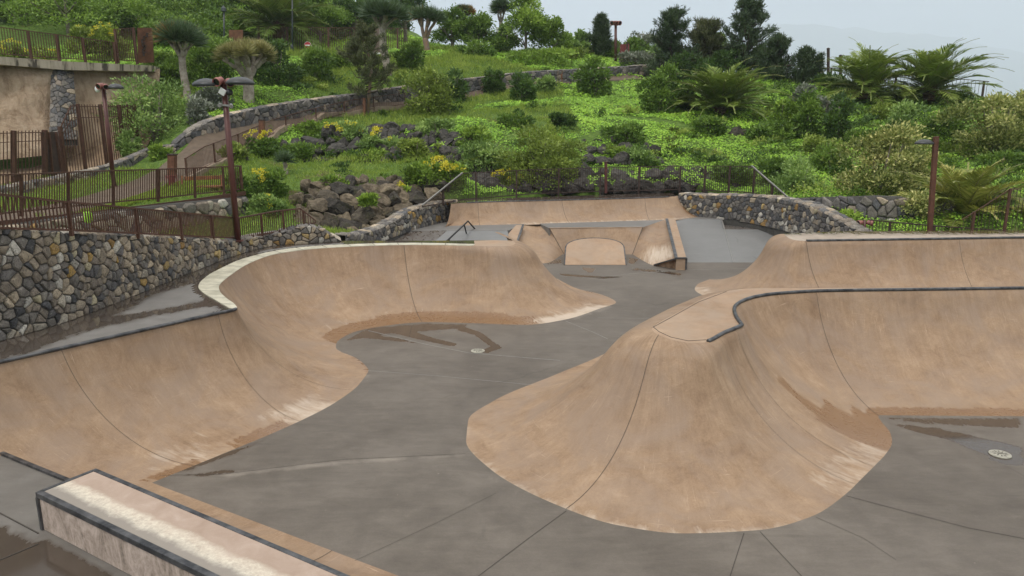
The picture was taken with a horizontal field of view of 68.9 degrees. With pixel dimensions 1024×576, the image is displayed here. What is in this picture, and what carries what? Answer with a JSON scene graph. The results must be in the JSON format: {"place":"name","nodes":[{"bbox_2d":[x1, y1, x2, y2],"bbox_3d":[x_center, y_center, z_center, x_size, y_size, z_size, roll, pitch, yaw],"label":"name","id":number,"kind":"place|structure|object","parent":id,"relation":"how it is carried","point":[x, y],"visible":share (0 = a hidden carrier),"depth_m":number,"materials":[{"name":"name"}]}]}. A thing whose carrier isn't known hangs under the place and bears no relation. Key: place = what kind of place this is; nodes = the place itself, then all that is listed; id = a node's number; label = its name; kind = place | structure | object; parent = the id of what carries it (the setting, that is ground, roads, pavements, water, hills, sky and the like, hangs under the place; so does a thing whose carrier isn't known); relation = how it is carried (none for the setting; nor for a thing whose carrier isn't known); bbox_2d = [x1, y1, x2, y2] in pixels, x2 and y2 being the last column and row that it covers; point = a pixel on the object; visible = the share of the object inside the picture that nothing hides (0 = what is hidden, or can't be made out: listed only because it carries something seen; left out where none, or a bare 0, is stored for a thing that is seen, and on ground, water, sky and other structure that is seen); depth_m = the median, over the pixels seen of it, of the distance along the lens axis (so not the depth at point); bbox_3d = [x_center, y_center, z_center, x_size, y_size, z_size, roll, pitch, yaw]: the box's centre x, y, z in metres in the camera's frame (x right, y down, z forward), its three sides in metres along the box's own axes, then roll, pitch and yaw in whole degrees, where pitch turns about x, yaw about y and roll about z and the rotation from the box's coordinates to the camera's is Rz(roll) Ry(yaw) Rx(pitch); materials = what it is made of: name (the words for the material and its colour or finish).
{"place":"outdoors","nodes":[
{"label":"outdoors","id":0,"kind":"place"},
{"bbox_2d":[0,116,155,184],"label":"yard","id":1,"kind":"structure","parent":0,"point":[37,167],"depth_m":40.52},
{"bbox_2d":[0,223,340,340],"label":"stone wall","id":2,"kind":"structure","parent":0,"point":[50,278],"depth_m":14.85,"materials":[{"name":"grey stone"}]},
{"bbox_2d":[0,193,233,239],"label":"railing","id":3,"kind":"object","parent":2,"relation":"on","point":[137,220],"visible":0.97,"depth_m":15.68,"materials":[{"name":"brown metal"}]},
{"bbox_2d":[192,77,254,242],"bbox_3d":[-7.819,-3.496,20.699,1.703,4.558,0.761,1,13,6],"label":"street lamp","id":4,"kind":"object","parent":2,"relation":"on","point":[224,91],"visible":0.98,"depth_m":20.44,"materials":[{"name":"metal"}]},
{"bbox_2d":[239,208,315,237],"bbox_3d":[-7.109,-1.947,22.525,0.376,0.804,2.531,12,18,43],"label":"railing","id":5,"kind":"object","parent":2,"relation":"on","point":[304,213],"visible":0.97,"depth_m":22.52,"materials":[{"name":"metal"}]},
{"bbox_2d":[0,451,397,575],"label":"platform","id":6,"kind":"structure","parent":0,"point":[28,547],"depth_m":9.61,"materials":[{"name":"beige concrete"}]},
{"bbox_2d":[35,468,349,575],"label":"grind ledge","id":7,"kind":"object","parent":6,"relation":"on","point":[129,528],"visible":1,"depth_m":8.40,"materials":[{"name":"concrete"}]},
{"bbox_2d":[0,74,664,220],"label":"path","id":8,"kind":"structure","parent":0,"point":[196,143],"depth_m":38.12,"materials":[{"name":"concrete"}]},
{"bbox_2d":[0,1,1023,238],"bbox_3d":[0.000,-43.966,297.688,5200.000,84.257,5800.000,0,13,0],"label":"hillside","id":9,"kind":"structure","parent":0,"point":[590,136],"depth_m":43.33,"materials":[{"name":"green plant"}]},
{"bbox_2d":[0,130,47,183],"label":"picket fence","id":10,"kind":"object","parent":9,"relation":"on","point":[13,148],"visible":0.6,"depth_m":34.21,"materials":[{"name":"brown paint"}]},
{"bbox_2d":[0,58,159,159],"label":"building wall","id":11,"kind":"structure","parent":9,"relation":"on","point":[25,97],"depth_m":39.85,"materials":[{"name":"paint"}]},
{"bbox_2d":[49,69,77,145],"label":"stone pillar","id":12,"kind":"structure","parent":11,"relation":"on","point":[62,94],"depth_m":40.17,"materials":[{"name":"stone"}]},
{"bbox_2d":[0,57,162,71],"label":"walkway slab","id":13,"kind":"structure","parent":12,"relation":"on","point":[56,65],"depth_m":41.26,"materials":[{"name":"concrete"}]},
{"bbox_2d":[0,27,117,63],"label":"railing","id":14,"kind":"object","parent":13,"relation":"on","point":[57,50],"visible":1,"depth_m":40.46,"materials":[{"name":"metal"}]},
{"bbox_2d":[137,28,153,62],"bbox_3d":[-21.631,-14.342,44.121,0.277,2.058,1.098,9,15,33],"label":"steel sign","id":15,"kind":"object","parent":13,"relation":"on","point":[145,48],"visible":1,"depth_m":44.11,"materials":[{"name":"metal"}]},
{"bbox_2d":[0,0,162,35],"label":"leafy tree","id":16,"kind":"object","parent":9,"relation":"on","point":[82,6],"visible":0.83,"depth_m":57.54,"materials":[{"name":"green plant"}]},
{"bbox_2d":[65,21,113,55],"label":"flowering shrub","id":17,"kind":"object","parent":9,"relation":"on","point":[78,30],"visible":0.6,"depth_m":49.93,"materials":[{"name":"green plant"}]},
{"bbox_2d":[1,144,178,196],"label":"stone edge","id":18,"kind":"object","parent":9,"relation":"on","point":[132,159],"visible":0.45,"depth_m":35.83,"materials":[{"name":"stone"}]},
{"bbox_2d":[57,104,138,171],"bbox_3d":[-20.795,-7.431,38.002,0.380,3.781,4.939,4,14,17],"label":"picket fence","id":19,"kind":"object","parent":9,"relation":"on","point":[81,136],"visible":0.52,"depth_m":37.15,"materials":[{"name":"brown paint"}]},
{"bbox_2d":[55,0,163,34],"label":"leafy tree","id":20,"kind":"object","parent":9,"relation":"on","point":[117,15],"visible":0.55,"depth_m":59.33,"materials":[{"name":"green plant"}]},
{"bbox_2d":[95,83,123,186],"bbox_3d":[-16.419,-6.262,30.818,1.159,4.251,0.620,-3,13,-13],"label":"street lamp","id":21,"kind":"object","parent":9,"relation":"on","point":[101,87],"visible":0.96,"depth_m":30.63,"materials":[{"name":"metal"}]},
{"bbox_2d":[4,196,248,232],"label":"stone wall","id":22,"kind":"structure","parent":9,"relation":"on","point":[222,206],"depth_m":27.54,"materials":[{"name":"stone"}]},
{"bbox_2d":[0,165,245,224],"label":"railing","id":23,"kind":"object","parent":22,"relation":"on","point":[158,197],"visible":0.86,"depth_m":25.81,"materials":[{"name":"brown metal"}]},
{"bbox_2d":[91,69,194,145],"bbox_3d":[-20.250,-9.846,40.726,5.801,4.233,5.243,0,13,0],"label":"shrub","id":24,"kind":"object","parent":9,"relation":"on","point":[146,117],"visible":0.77,"depth_m":40.42,"materials":[{"name":"green plant"}]},
{"bbox_2d":[149,17,211,108],"bbox_3d":[-19.101,-12.747,43.510,3.405,5.870,3.803,0,13,0],"label":"dragon tree","id":25,"kind":"object","parent":9,"relation":"on","point":[172,33],"visible":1,"depth_m":42.56,"materials":[{"name":"green plant"}]},
{"bbox_2d":[7,0,402,44],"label":"thicket","id":26,"kind":"object","parent":9,"relation":"on","point":[210,20],"visible":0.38,"depth_m":67.48,"materials":[{"name":"green plant"}]},
{"bbox_2d":[182,33,237,83],"bbox_3d":[-19.505,-14.605,47.845,3.835,3.479,3.851,6,14,24],"label":"shrub","id":27,"kind":"object","parent":9,"relation":"on","point":[201,64],"visible":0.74,"depth_m":47.17,"materials":[{"name":"green plant"}]},
{"bbox_2d":[209,35,279,102],"bbox_3d":[-16.335,-13.261,45.758,3.742,4.343,4.334,5,14,22],"label":"dragon tree","id":28,"kind":"object","parent":9,"relation":"on","point":[258,53],"visible":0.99,"depth_m":45.24,"materials":[{"name":"green plant"}]},
{"bbox_2d":[243,129,280,159],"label":"flowering shrub","id":29,"kind":"object","parent":9,"relation":"on","point":[263,146],"visible":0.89,"depth_m":39.38,"materials":[{"name":"green plant"}]},
{"bbox_2d":[243,192,289,217],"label":"flowering shrub","id":30,"kind":"object","parent":9,"relation":"on","point":[267,202],"visible":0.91,"depth_m":30.39,"materials":[{"name":"plant"}]},
{"bbox_2d":[250,166,290,197],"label":"flowering shrub","id":31,"kind":"object","parent":9,"relation":"on","point":[269,182],"visible":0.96,"depth_m":31.87,"materials":[{"name":"green plant"}]},
{"bbox_2d":[245,36,306,86],"bbox_3d":[-16.275,-15.456,51.041,4.483,3.616,3.200,0,13,0],"label":"shrub","id":32,"kind":"object","parent":9,"relation":"on","point":[277,71],"visible":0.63,"depth_m":50.63,"materials":[{"name":"green plant"}]},
{"bbox_2d":[221,0,344,47],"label":"palm tree","id":33,"kind":"object","parent":9,"relation":"on","point":[278,12],"visible":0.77,"depth_m":68.74,"materials":[{"name":"green plant"}]},
{"bbox_2d":[184,104,404,176],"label":"path kerb","id":34,"kind":"structure","parent":9,"relation":"on","point":[279,130],"depth_m":44.66,"materials":[{"name":"concrete"}]},
{"bbox_2d":[184,93,405,176],"bbox_3d":[-12.297,-9.253,42.595,3.316,4.269,22.108,4,13,17],"label":"railing","id":35,"kind":"object","parent":34,"relation":"on","point":[202,158],"visible":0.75,"depth_m":40.86,"materials":[{"name":"metal"}]},
{"bbox_2d":[297,44,337,79],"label":"shrub","id":36,"kind":"object","parent":9,"relation":"on","point":[314,61],"visible":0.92,"depth_m":52.72,"materials":[{"name":"green plant"}]},
{"bbox_2d":[288,0,355,42],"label":"leafy tree","id":37,"kind":"object","parent":9,"relation":"on","point":[329,15],"visible":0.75,"depth_m":74.53,"materials":[{"name":"green plant"}]},
{"bbox_2d":[256,26,407,49],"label":"fence","id":38,"kind":"object","parent":9,"relation":"on","point":[398,37],"visible":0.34,"depth_m":69.27,"materials":[{"name":"metal"}]},
{"bbox_2d":[335,18,398,113],"bbox_3d":[-9.399,-14.572,49.819,4.124,6.519,5.420,-8,15,-32],"label":"pine tree","id":39,"kind":"object","parent":9,"relation":"on","point":[365,39],"visible":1,"depth_m":49.16,"materials":[{"name":"green plant"}]},
{"bbox_2d":[288,174,448,231],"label":"boulder wall","id":40,"kind":"structure","parent":9,"relation":"on","point":[336,203],"depth_m":32.36,"materials":[{"name":"grey stone"}]},
{"bbox_2d":[356,0,412,75],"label":"dragon tree","id":41,"kind":"object","parent":9,"relation":"on","point":[383,11],"visible":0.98,"depth_m":55.34,"materials":[{"name":"green plant"}]},
{"bbox_2d":[280,121,490,164],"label":"boulder wall","id":42,"kind":"structure","parent":9,"relation":"on","point":[391,128],"depth_m":41.83,"materials":[{"name":"grey stone"}]},
{"bbox_2d":[335,199,457,240],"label":"stone wall","id":43,"kind":"structure","parent":9,"relation":"on","point":[397,225],"depth_m":30.50,"materials":[{"name":"stone"}]},
{"bbox_2d":[391,40,428,71],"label":"shrub","id":44,"kind":"object","parent":9,"relation":"on","point":[410,56],"visible":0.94,"depth_m":57.97,"materials":[{"name":"green plant"}]},
{"bbox_2d":[170,63,663,150],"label":"stone wall","id":45,"kind":"structure","parent":9,"relation":"on","point":[245,117],"depth_m":47.99,"materials":[{"name":"grey stone"}]},
{"bbox_2d":[398,155,448,186],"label":"flowering shrub","id":46,"kind":"object","parent":9,"relation":"on","point":[421,170],"visible":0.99,"depth_m":34.64,"materials":[{"name":"green plant"}]},
{"bbox_2d":[408,2,448,51],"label":"dragon tree","id":47,"kind":"object","parent":9,"relation":"on","point":[429,14],"visible":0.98,"depth_m":67.96,"materials":[{"name":"green plant"}]},
{"bbox_2d":[400,60,457,115],"bbox_3d":[-5.521,-13.384,50.372,3.668,3.729,3.552,-10,17,-39],"label":"shrub","id":48,"kind":"object","parent":9,"relation":"on","point":[434,88],"visible":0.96,"depth_m":49.84,"materials":[{"name":"green plant"}]},
{"bbox_2d":[428,3,483,45],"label":"leafy tree","id":49,"kind":"object","parent":9,"relation":"on","point":[451,24],"visible":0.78,"depth_m":71.67,"materials":[{"name":"green plant"}]},
{"bbox_2d":[455,7,500,45],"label":"leafy tree","id":50,"kind":"object","parent":9,"relation":"on","point":[481,22],"visible":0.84,"depth_m":70.55,"materials":[{"name":"green plant"}]},
{"bbox_2d":[452,138,508,174],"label":"shrub","id":51,"kind":"object","parent":9,"relation":"on","point":[474,149],"visible":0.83,"depth_m":38.93,"materials":[{"name":"green plant"}]},
{"bbox_2d":[508,70,537,101],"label":"shrub","id":52,"kind":"object","parent":9,"relation":"on","point":[524,86],"visible":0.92,"depth_m":54.66,"materials":[{"name":"green plant"}]},
{"bbox_2d":[494,0,554,48],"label":"leafy tree","id":53,"kind":"object","parent":9,"relation":"on","point":[533,18],"visible":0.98,"depth_m":67.50,"materials":[{"name":"green plant"}]},
{"bbox_2d":[46,1,1023,230],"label":"ground cover","id":54,"kind":"object","parent":9,"relation":"on","point":[585,99],"visible":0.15,"depth_m":46.97,"materials":[{"name":"green plant"}]},
{"bbox_2d":[501,46,579,66],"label":"shrub","id":55,"kind":"object","parent":9,"relation":"on","point":[541,54],"visible":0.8,"depth_m":64.58,"materials":[{"name":"green plant"}]},
{"bbox_2d":[487,120,594,187],"bbox_3d":[1.442,-6.887,38.346,5.506,3.488,4.627,0,13,0],"label":"shrub","id":56,"kind":"object","parent":9,"relation":"on","point":[539,152],"visible":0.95,"depth_m":37.77,"materials":[{"name":"green plant"}]},
{"bbox_2d":[526,14,574,49],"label":"leafy tree","id":57,"kind":"object","parent":9,"relation":"on","point":[559,34],"visible":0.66,"depth_m":68.75,"materials":[{"name":"green plant"}]},
{"bbox_2d":[569,52,612,97],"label":"shrub","id":58,"kind":"object","parent":9,"relation":"on","point":[593,78],"visible":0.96,"depth_m":57.79,"materials":[{"name":"green plant"}]},
{"bbox_2d":[585,11,613,55],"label":"pine tree","id":59,"kind":"object","parent":9,"relation":"on","point":[601,39],"visible":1,"depth_m":71.94,"materials":[{"name":"green plant"}]},
{"bbox_2d":[469,162,761,196],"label":"boulder wall","id":60,"kind":"structure","parent":9,"relation":"on","point":[685,186],"depth_m":37.77,"materials":[{"name":"grey stone"}]},
{"bbox_2d":[579,134,663,165],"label":"boulder wall","id":61,"kind":"structure","parent":9,"relation":"on","point":[623,158],"depth_m":41.31,"materials":[{"name":"stone"}]},
{"bbox_2d":[597,121,646,143],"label":"shrub","id":62,"kind":"object","parent":9,"relation":"on","point":[629,128],"visible":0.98,"depth_m":42.95,"materials":[{"name":"green plant"}]},
{"bbox_2d":[254,61,1023,196],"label":"undergrowth","id":63,"kind":"object","parent":9,"relation":"on","point":[779,84],"visible":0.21,"depth_m":42.98,"materials":[{"name":"green plant"}]},
{"bbox_2d":[290,73,1023,175],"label":"undergrowth","id":64,"kind":"object","parent":9,"relation":"on","point":[455,107],"visible":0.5,"depth_m":42.68,"materials":[{"name":"green plant"}]},
{"bbox_2d":[634,60,694,114],"bbox_3d":[10.449,-13.669,51.189,4.100,3.934,3.235,0,13,0],"label":"shrub","id":65,"kind":"object","parent":9,"relation":"on","point":[657,88],"visible":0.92,"depth_m":50.81,"materials":[{"name":"green plant"}]},
{"bbox_2d":[639,3,702,76],"bbox_3d":[13.995,-21.201,64.786,5.482,6.677,6.175,0,13,0],"label":"pine tree","id":66,"kind":"object","parent":9,"relation":"on","point":[670,43],"visible":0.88,"depth_m":64.08,"materials":[{"name":"green plant"}]},
{"bbox_2d":[669,48,722,80],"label":"shrub","id":67,"kind":"object","parent":9,"relation":"on","point":[696,64],"visible":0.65,"depth_m":62.66,"materials":[{"name":"green plant"}]},
{"bbox_2d":[677,15,726,69],"bbox_3d":[16.683,-21.163,66.011,5.561,5.992,5.284,0,13,0],"label":"pine tree","id":68,"kind":"object","parent":9,"relation":"on","point":[707,36],"visible":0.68,"depth_m":64.87,"materials":[{"name":"green plant"}]},
{"bbox_2d":[689,114,728,135],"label":"shrub","id":69,"kind":"object","parent":9,"relation":"on","point":[712,123],"visible":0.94,"depth_m":45.51,"materials":[{"name":"green plant"}]},
{"bbox_2d":[662,57,797,119],"bbox_3d":[14.454,-13.277,50.701,8.753,4.666,9.041,0,13,0],"label":"palm tree","id":70,"kind":"object","parent":9,"relation":"on","point":[722,92],"visible":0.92,"depth_m":49.29,"materials":[{"name":"green plant"}]},
{"bbox_2d":[719,0,779,73],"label":"pine tree","id":71,"kind":"object","parent":9,"relation":"on","point":[749,16],"visible":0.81,"depth_m":62.70,"materials":[{"name":"green plant"}]},
{"bbox_2d":[741,118,797,142],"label":"shrub","id":72,"kind":"object","parent":9,"relation":"on","point":[767,128],"visible":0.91,"depth_m":44.44,"materials":[{"name":"green plant"}]},
{"bbox_2d":[678,192,871,235],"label":"stone wall","id":73,"kind":"structure","parent":9,"relation":"on","point":[774,215],"depth_m":32.56,"materials":[{"name":"grey stone"}]},
{"bbox_2d":[750,32,799,81],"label":"pine tree","id":74,"kind":"object","parent":9,"relation":"on","point":[776,45],"visible":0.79,"depth_m":59.78,"materials":[{"name":"green plant"}]},
{"bbox_2d":[761,151,830,194],"bbox_3d":[13.189,-5.019,34.874,3.169,2.786,2.950,0,13,0],"label":"shrub","id":75,"kind":"object","parent":9,"relation":"on","point":[793,177],"visible":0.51,"depth_m":34.39,"materials":[{"name":"green plant"}]},
{"bbox_2d":[789,44,826,84],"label":"pine tree","id":76,"kind":"object","parent":9,"relation":"on","point":[806,54],"visible":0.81,"depth_m":58.90,"materials":[{"name":"green plant"}]},
{"bbox_2d":[791,87,825,141],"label":"shrub","id":77,"kind":"object","parent":9,"relation":"on","point":[808,103],"visible":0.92,"depth_m":44.28,"materials":[{"name":"green plant"}]},
{"bbox_2d":[806,141,857,174],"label":"shrub","id":78,"kind":"object","parent":9,"relation":"on","point":[820,151],"visible":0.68,"depth_m":37.38,"materials":[{"name":"green plant"}]},
{"bbox_2d":[821,88,856,141],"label":"shrub","id":79,"kind":"object","parent":9,"relation":"on","point":[836,118],"visible":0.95,"depth_m":43.98,"materials":[{"name":"green plant"}]},
{"bbox_2d":[797,195,953,219],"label":"stone wall","id":80,"kind":"structure","parent":9,"relation":"on","point":[881,206],"depth_m":29.71,"materials":[{"name":"stone"}]},
{"bbox_2d":[822,119,931,195],"bbox_3d":[16.399,-5.553,33.655,4.238,4.158,4.180,9,16,35],"label":"shrub","id":81,"kind":"object","parent":9,"relation":"on","point":[892,139],"visible":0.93,"depth_m":32.99,"materials":[{"name":"green plant"}]},
{"bbox_2d":[812,37,947,106],"bbox_3d":[26.087,-14.866,53.884,9.561,6.507,9.479,0,13,0],"label":"palm tree","id":82,"kind":"object","parent":9,"relation":"on","point":[871,70],"visible":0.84,"depth_m":52.78,"materials":[{"name":"green plant"}]},
{"bbox_2d":[883,98,930,133],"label":"shrub","id":83,"kind":"object","parent":9,"relation":"on","point":[905,110],"visible":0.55,"depth_m":44.04,"materials":[{"name":"green plant"}]},
{"bbox_2d":[914,136,938,230],"bbox_3d":[14.240,-3.494,25.769,1.040,3.408,0.465,0,13,0],"label":"street lamp","id":84,"kind":"object","parent":9,"relation":"on","point":[934,143],"visible":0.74,"depth_m":25.65,"materials":[{"name":"metal"}]},
{"bbox_2d":[897,186,956,224],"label":"shrub","id":85,"kind":"object","parent":9,"relation":"on","point":[916,200],"visible":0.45,"depth_m":29.21,"materials":[{"name":"green plant"}]},
{"bbox_2d":[916,107,969,141],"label":"shrub","id":86,"kind":"object","parent":9,"relation":"on","point":[939,128],"visible":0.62,"depth_m":42.40,"materials":[{"name":"green plant"}]},
{"bbox_2d":[881,38,1014,104],"bbox_3d":[30.485,-14.233,53.034,9.276,6.716,9.713,0,13,0],"label":"palm tree","id":87,"kind":"object","parent":9,"relation":"on","point":[934,63],"visible":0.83,"depth_m":51.92,"materials":[{"name":"green plant"}]},
{"bbox_2d":[889,159,1023,230],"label":"palm tree","id":88,"kind":"object","parent":9,"relation":"on","point":[971,189],"visible":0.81,"depth_m":29.12,"materials":[{"name":"green plant"}]},
{"bbox_2d":[928,89,1023,159],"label":"shrub","id":89,"kind":"object","parent":9,"relation":"on","point":[999,128],"visible":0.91,"depth_m":38.79,"materials":[{"name":"green plant"}]},
{"bbox_2d":[972,150,1023,175],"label":"shrub","id":90,"kind":"object","parent":9,"relation":"on","point":[1010,157],"visible":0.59,"depth_m":35.40,"materials":[{"name":"green plant"}]},
{"bbox_2d":[410,217,716,235],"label":"terrace","id":91,"kind":"structure","parent":0,"point":[506,227],"depth_m":32.57,"materials":[{"name":"concrete"}]},
{"bbox_2d":[446,192,697,226],"bbox_3d":[2.912,-3.666,34.693,12.914,0.906,3.609,-4,13,-17],"label":"quarter pipe","id":92,"kind":"object","parent":91,"relation":"on","point":[582,208],"visible":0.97,"depth_m":34.34,"materials":[{"name":"beige concrete"}]},
{"bbox_2d":[422,165,787,206],"bbox_3d":[3.954,-4.792,34.532,15.968,1.691,5.613,-1,13,-4],"label":"fence","id":93,"kind":"object","parent":92,"relation":"on","point":[756,171],"visible":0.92,"depth_m":36.04,"materials":[{"name":"brown metal"}]},
{"bbox_2d":[152,254,1023,575],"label":"concrete floor","id":94,"kind":"structure","parent":0,"point":[382,466],"depth_m":11.59,"materials":[{"name":"grey concrete"}]},
{"bbox_2d":[0,232,615,482],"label":"quarter pipe","id":95,"kind":"object","parent":94,"relation":"on","point":[186,371],"visible":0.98,"depth_m":14.94,"materials":[{"name":"beige concrete"}]},
{"bbox_2d":[435,231,508,240],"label":"bank","id":96,"kind":"structure","parent":94,"relation":"on","point":[475,235],"depth_m":30.49,"materials":[{"name":"grey concrete"}]},
{"bbox_2d":[564,238,626,264],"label":"arched ramp","id":97,"kind":"structure","parent":94,"relation":"on","point":[594,251],"depth_m":29.85,"materials":[{"name":"beige concrete"}]},
{"bbox_2d":[519,220,673,265],"bbox_3d":[3.506,-2.041,31.891,6.400,1.066,6.716,2,13,8],"label":"banked pocket","id":98,"kind":"object","parent":94,"relation":"on","point":[650,244],"visible":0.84,"depth_m":31.64,"materials":[{"name":"beige concrete"}]},
{"bbox_2d":[653,218,686,269],"bbox_3d":[6.375,-1.915,30.952,1.203,1.141,6.326,2,13,7],"label":"hubba ledge","id":99,"kind":"object","parent":94,"relation":"on","point":[678,261],"visible":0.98,"depth_m":28.81,"materials":[{"name":"beige concrete"}]},
{"bbox_2d":[676,219,732,261],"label":"bank","id":100,"kind":"structure","parent":94,"relation":"on","point":[704,240],"depth_m":31.93,"materials":[{"name":"grey concrete"}]},
{"bbox_2d":[466,286,1023,532],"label":"quarter pipe","id":101,"kind":"object","parent":94,"relation":"on","point":[740,409],"visible":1,"depth_m":13.23,"materials":[{"name":"beige concrete"}]},
{"bbox_2d":[725,229,773,261],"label":"bank","id":102,"kind":"structure","parent":94,"relation":"on","point":[746,245],"depth_m":31.71,"materials":[{"name":"grey concrete"}]},
{"bbox_2d":[695,230,1023,294],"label":"quarter pipe","id":103,"kind":"object","parent":94,"relation":"on","point":[855,259],"visible":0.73,"depth_m":23.58,"materials":[{"name":"beige concrete"}]},
{"bbox_2d":[355,0,1023,52],"label":"sky","id":104,"kind":"structure","parent":0,"point":[997,23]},
{"bbox_2d":[754,22,1023,97],"bbox_3d":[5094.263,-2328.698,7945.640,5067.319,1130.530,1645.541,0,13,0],"label":"headland","id":105,"kind":"structure","parent":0,"point":[835,40],"depth_m":7955.49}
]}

